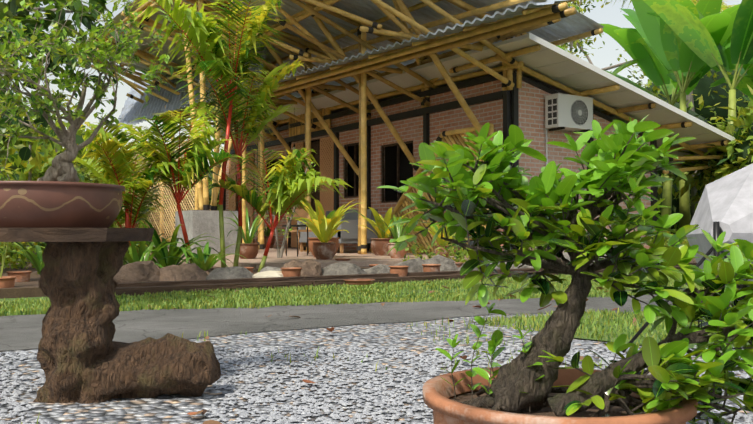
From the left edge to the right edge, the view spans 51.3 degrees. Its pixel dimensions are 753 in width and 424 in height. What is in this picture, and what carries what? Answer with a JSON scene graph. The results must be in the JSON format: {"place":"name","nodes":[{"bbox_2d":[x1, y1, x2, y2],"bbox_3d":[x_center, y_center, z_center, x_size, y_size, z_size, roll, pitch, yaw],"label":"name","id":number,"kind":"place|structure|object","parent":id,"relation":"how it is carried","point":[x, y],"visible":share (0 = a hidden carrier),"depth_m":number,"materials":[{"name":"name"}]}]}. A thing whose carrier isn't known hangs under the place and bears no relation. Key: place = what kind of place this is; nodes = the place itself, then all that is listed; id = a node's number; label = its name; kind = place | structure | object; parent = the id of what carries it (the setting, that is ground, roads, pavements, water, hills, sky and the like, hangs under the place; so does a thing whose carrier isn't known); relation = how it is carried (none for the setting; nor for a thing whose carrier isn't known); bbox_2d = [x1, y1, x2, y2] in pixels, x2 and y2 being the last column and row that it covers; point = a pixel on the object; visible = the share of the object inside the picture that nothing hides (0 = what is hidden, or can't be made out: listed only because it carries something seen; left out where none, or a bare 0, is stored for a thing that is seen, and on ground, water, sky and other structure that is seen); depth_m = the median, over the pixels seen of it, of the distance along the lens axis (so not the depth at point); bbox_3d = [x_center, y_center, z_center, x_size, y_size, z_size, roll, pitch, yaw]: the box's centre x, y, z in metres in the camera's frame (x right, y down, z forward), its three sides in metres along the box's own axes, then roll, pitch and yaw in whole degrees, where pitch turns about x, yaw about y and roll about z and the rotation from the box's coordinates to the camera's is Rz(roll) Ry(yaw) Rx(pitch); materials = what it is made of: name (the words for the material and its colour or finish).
{"place":"outdoors","nodes":[
{"label":"outdoors","id":0,"kind":"place"},
{"bbox_2d":[0,256,369,298],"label":"garden bed soil","id":1,"kind":"structure","parent":0,"point":[30,288],"depth_m":6.79,"materials":[{"name":"brown soil"}]},
{"bbox_2d":[0,0,121,180],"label":"tree","id":2,"kind":"object","parent":1,"relation":"on","point":[14,6],"visible":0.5,"depth_m":5.44,"materials":[{"name":"green plant"}]},
{"bbox_2d":[54,122,180,264],"bbox_3d":[-2.798,-0.125,8.708,1.486,1.654,1.334,1,-2,-34],"label":"palm cluster","id":3,"kind":"object","parent":1,"relation":"on","point":[122,156],"visible":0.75,"depth_m":8.44,"materials":[{"name":"green plant"}]},
{"bbox_2d":[0,218,243,273],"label":"bromeliad plants","id":4,"kind":"object","parent":1,"relation":"on","point":[205,259],"visible":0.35,"depth_m":8.44,"materials":[{"name":"green plant"}]},
{"bbox_2d":[111,0,350,271],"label":"palm cluster","id":5,"kind":"object","parent":1,"relation":"on","point":[285,195],"visible":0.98,"depth_m":8.88,"materials":[{"name":"green plant"}]},
{"bbox_2d":[0,228,689,273],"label":"shrubs","id":6,"kind":"object","parent":1,"relation":"on","point":[460,254],"visible":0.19,"depth_m":10.27,"materials":[{"name":"green plant"}]},
{"bbox_2d":[113,252,695,282],"bbox_3d":[1.494,0.696,10.061,9.846,0.394,0.974,1,-2,-34],"label":"border rock","id":7,"kind":"object","parent":1,"relation":"on","point":[143,271],"visible":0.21,"depth_m":7.96,"materials":[{"name":"stone"}]},
{"bbox_2d":[0,241,596,315],"bbox_3d":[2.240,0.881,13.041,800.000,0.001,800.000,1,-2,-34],"label":"ground","id":8,"kind":"structure","parent":0,"point":[11,299],"depth_m":6.81,"materials":[{"name":"green plant"}]},
{"bbox_2d":[0,85,71,148],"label":"tree","id":9,"kind":"object","parent":8,"relation":"on","point":[52,109],"visible":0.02,"depth_m":32.81,"materials":[{"name":"green plant"}]},
{"bbox_2d":[0,95,146,262],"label":"shrubs","id":10,"kind":"object","parent":8,"relation":"on","point":[36,165],"visible":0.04,"depth_m":12.30,"materials":[{"name":"green plant"}]},
{"bbox_2d":[0,196,462,287],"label":"potted plants","id":11,"kind":"object","parent":8,"relation":"on","point":[324,244],"visible":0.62,"depth_m":11.64,"materials":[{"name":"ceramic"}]},
{"bbox_2d":[129,246,468,269],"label":"veranda floor","id":12,"kind":"structure","parent":8,"relation":"on","point":[354,256],"depth_m":11.81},
{"bbox_2d":[117,141,198,241],"bbox_3d":[-5.571,-0.370,19.020,0.123,2.602,4.971,1,-2,-42],"label":"woven bamboo fence","id":13,"kind":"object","parent":12,"relation":"on","point":[159,217],"depth_m":18.19,"materials":[{"name":"beige wicker"}]},
{"bbox_2d":[175,210,237,253],"bbox_3d":[-3.110,0.370,14.424,0.900,0.791,0.900,1,-2,-34],"label":"concrete planter","id":14,"kind":"object","parent":12,"relation":"on","point":[199,222],"visible":0.54,"depth_m":14.02,"materials":[{"name":"concrete"}]},
{"bbox_2d":[268,162,315,257],"bbox_3d":[-1.317,-0.006,12.034,0.784,1.576,0.296,0,-1,-4],"label":"slender shrub","id":15,"kind":"object","parent":12,"relation":"on","point":[281,250],"visible":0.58,"depth_m":11.99,"materials":[{"name":"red plant"}]},
{"bbox_2d":[282,209,377,256],"bbox_3d":[-0.827,0.342,14.486,1.674,0.853,3.633,0,-1,2],"label":"table and chairs","id":16,"kind":"object","parent":12,"relation":"on","point":[350,226],"visible":0.44,"depth_m":14.57,"materials":[{"name":"brown wood"}]},
{"bbox_2d":[0,270,705,315],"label":"grass strip blades","id":17,"kind":"object","parent":8,"relation":"on","point":[335,294],"visible":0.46,"depth_m":6.46,"materials":[{"name":"green plant"}]},
{"bbox_2d":[3,65,752,241],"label":"hedge trees","id":18,"kind":"object","parent":8,"relation":"on","point":[711,107],"depth_m":16.78,"materials":[{"name":"green plant"}]},
{"bbox_2d":[114,262,698,296],"bbox_3d":[2.331,0.751,9.852,11.203,0.100,0.357,1,-2,-34],"label":"timber edging","id":19,"kind":"object","parent":8,"relation":"on","point":[136,288],"visible":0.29,"depth_m":7.61,"materials":[{"name":"brown wood"}]},
{"bbox_2d":[87,0,728,253],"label":"bamboo frame","id":20,"kind":"object","parent":8,"relation":"on","point":[362,72],"visible":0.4,"depth_m":14.12,"materials":[{"name":"yellow"}]},
{"bbox_2d":[86,0,603,129],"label":"canopy roof sheets","id":21,"kind":"object","parent":20,"relation":"on","point":[577,23],"visible":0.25,"depth_m":14.80,"materials":[{"name":"metal"}]},
{"bbox_2d":[212,32,738,169],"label":"roof","id":22,"kind":"structure","parent":20,"relation":"on","point":[560,65],"depth_m":13.91,"materials":[{"name":"grey metal"}]},
{"bbox_2d":[222,71,656,252],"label":"brick wall","id":23,"kind":"structure","parent":8,"relation":"on","point":[487,98],"depth_m":15.07,"materials":[{"name":"brown brick"}]},
{"bbox_2d":[228,136,412,247],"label":"lattice doors","id":24,"kind":"structure","parent":23,"relation":"attached to","point":[323,148],"depth_m":18.32,"materials":[{"name":"brown wood"}]},
{"bbox_2d":[545,93,593,164],"bbox_3d":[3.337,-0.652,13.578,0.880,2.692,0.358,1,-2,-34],"label":"air conditioner","id":25,"kind":"object","parent":23,"relation":"attached to","point":[568,112],"visible":0.96,"depth_m":13.43,"materials":[{"name":"white"}]},
{"bbox_2d":[560,2,585,53],"bbox_3d":[4.059,-3.479,25.294,5.614,9.341,6.104,1,-2,-34],"label":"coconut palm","id":26,"kind":"object","parent":8,"relation":"on","point":[575,6],"visible":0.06,"depth_m":24.11,"materials":[{"name":"green plant"}]},
{"bbox_2d":[549,42,638,75],"bbox_3d":[5.515,-1.934,20.314,3.685,6.000,4.101,-1,-2,33],"label":"banana","id":27,"kind":"object","parent":8,"relation":"on","point":[621,67],"visible":0.04,"depth_m":20.18,"materials":[{"name":"green plant"}]},
{"bbox_2d":[560,0,649,87],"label":"tree","id":28,"kind":"object","parent":8,"relation":"on","point":[576,43],"depth_m":34.06,"materials":[{"name":"green plant"}]},
{"bbox_2d":[590,0,734,219],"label":"coconut palm","id":29,"kind":"object","parent":8,"relation":"on","point":[689,97],"visible":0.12,"depth_m":25.70,"materials":[{"name":"green plant"}]},
{"bbox_2d":[601,0,726,240],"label":"banana","id":30,"kind":"object","parent":8,"relation":"on","point":[632,43],"visible":0.46,"depth_m":20.19,"materials":[{"name":"green plant"}]},
{"bbox_2d":[621,0,739,243],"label":"banana","id":31,"kind":"object","parent":8,"relation":"on","point":[678,58],"visible":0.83,"depth_m":18.11,"materials":[{"name":"green plant"}]},
{"bbox_2d":[643,0,752,123],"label":"banana","id":32,"kind":"object","parent":8,"relation":"on","point":[687,26],"visible":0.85,"depth_m":16.63,"materials":[{"name":"green plant"}]},
{"bbox_2d":[710,59,752,98],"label":"banana","id":33,"kind":"object","parent":8,"relation":"on","point":[745,81],"visible":0.42,"depth_m":18.14,"materials":[{"name":"green plant"}]},
{"bbox_2d":[0,295,733,350],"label":"asphalt path","id":34,"kind":"structure","parent":0,"point":[19,332],"depth_m":5.00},
{"bbox_2d":[1,0,741,165],"label":"sky","id":35,"kind":"structure","parent":0,"point":[610,14],"materials":[{"name":"white"}]},
{"bbox_2d":[0,314,752,423],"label":"gravel yard","id":36,"kind":"structure","parent":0,"point":[169,409],"depth_m":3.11,"materials":[{"name":"grey gravel"}]},
{"bbox_2d":[0,228,220,403],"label":"pedestal","id":37,"kind":"object","parent":36,"relation":"on","point":[83,357],"visible":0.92,"depth_m":2.55,"materials":[{"name":"brown wood"}]},
{"bbox_2d":[0,181,124,227],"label":"bonsai pot","id":38,"kind":"object","parent":37,"relation":"on","point":[42,204],"visible":0.96,"depth_m":2.45,"materials":[{"name":"ceramic"}]},
{"bbox_2d":[0,0,173,181],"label":"bonsai tree","id":39,"kind":"object","parent":38,"relation":"on","point":[62,168],"visible":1,"depth_m":2.59,"materials":[{"name":"green plant"}]},
{"bbox_2d":[21,317,601,423],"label":"gravel weeds","id":40,"kind":"object","parent":36,"relation":"on","point":[467,338],"visible":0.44,"depth_m":3.88,"materials":[{"name":"green plant"}]},
{"bbox_2d":[0,280,744,423],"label":"leaf litter","id":41,"kind":"object","parent":36,"relation":"on","point":[204,411],"visible":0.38,"depth_m":4.12,"materials":[{"name":"brown plant"}]},
{"bbox_2d":[423,367,697,423],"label":"bonsai pot","id":42,"kind":"object","parent":36,"relation":"on","point":[441,401],"visible":0.5,"depth_m":1.57,"materials":[{"name":"ceramic"}]},
{"bbox_2d":[377,115,752,423],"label":"bonsai tree","id":43,"kind":"object","parent":42,"relation":"in","point":[625,159],"visible":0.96,"depth_m":1.65,"materials":[{"name":"green plant"}]},
{"bbox_2d":[622,163,752,352],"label":"light stand softbox","id":44,"kind":"object","parent":36,"relation":"on","point":[725,203],"visible":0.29,"depth_m":3.67,"materials":[{"name":"white fabric"}]},
{"bbox_2d":[525,312,750,347],"bbox_3d":[6.934,0.692,5.975,12.596,0.001,2.351,1,-2,-21],"label":"grass patch","id":45,"kind":"object","parent":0,"point":[635,342],"depth_m":4.18,"materials":[{"name":"green plant"}]},
{"bbox_2d":[468,306,750,347],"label":"grass blades","id":46,"kind":"object","parent":45,"relation":"on","point":[517,320],"visible":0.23,"depth_m":4.53,"materials":[{"name":"green plant"}]}
]}

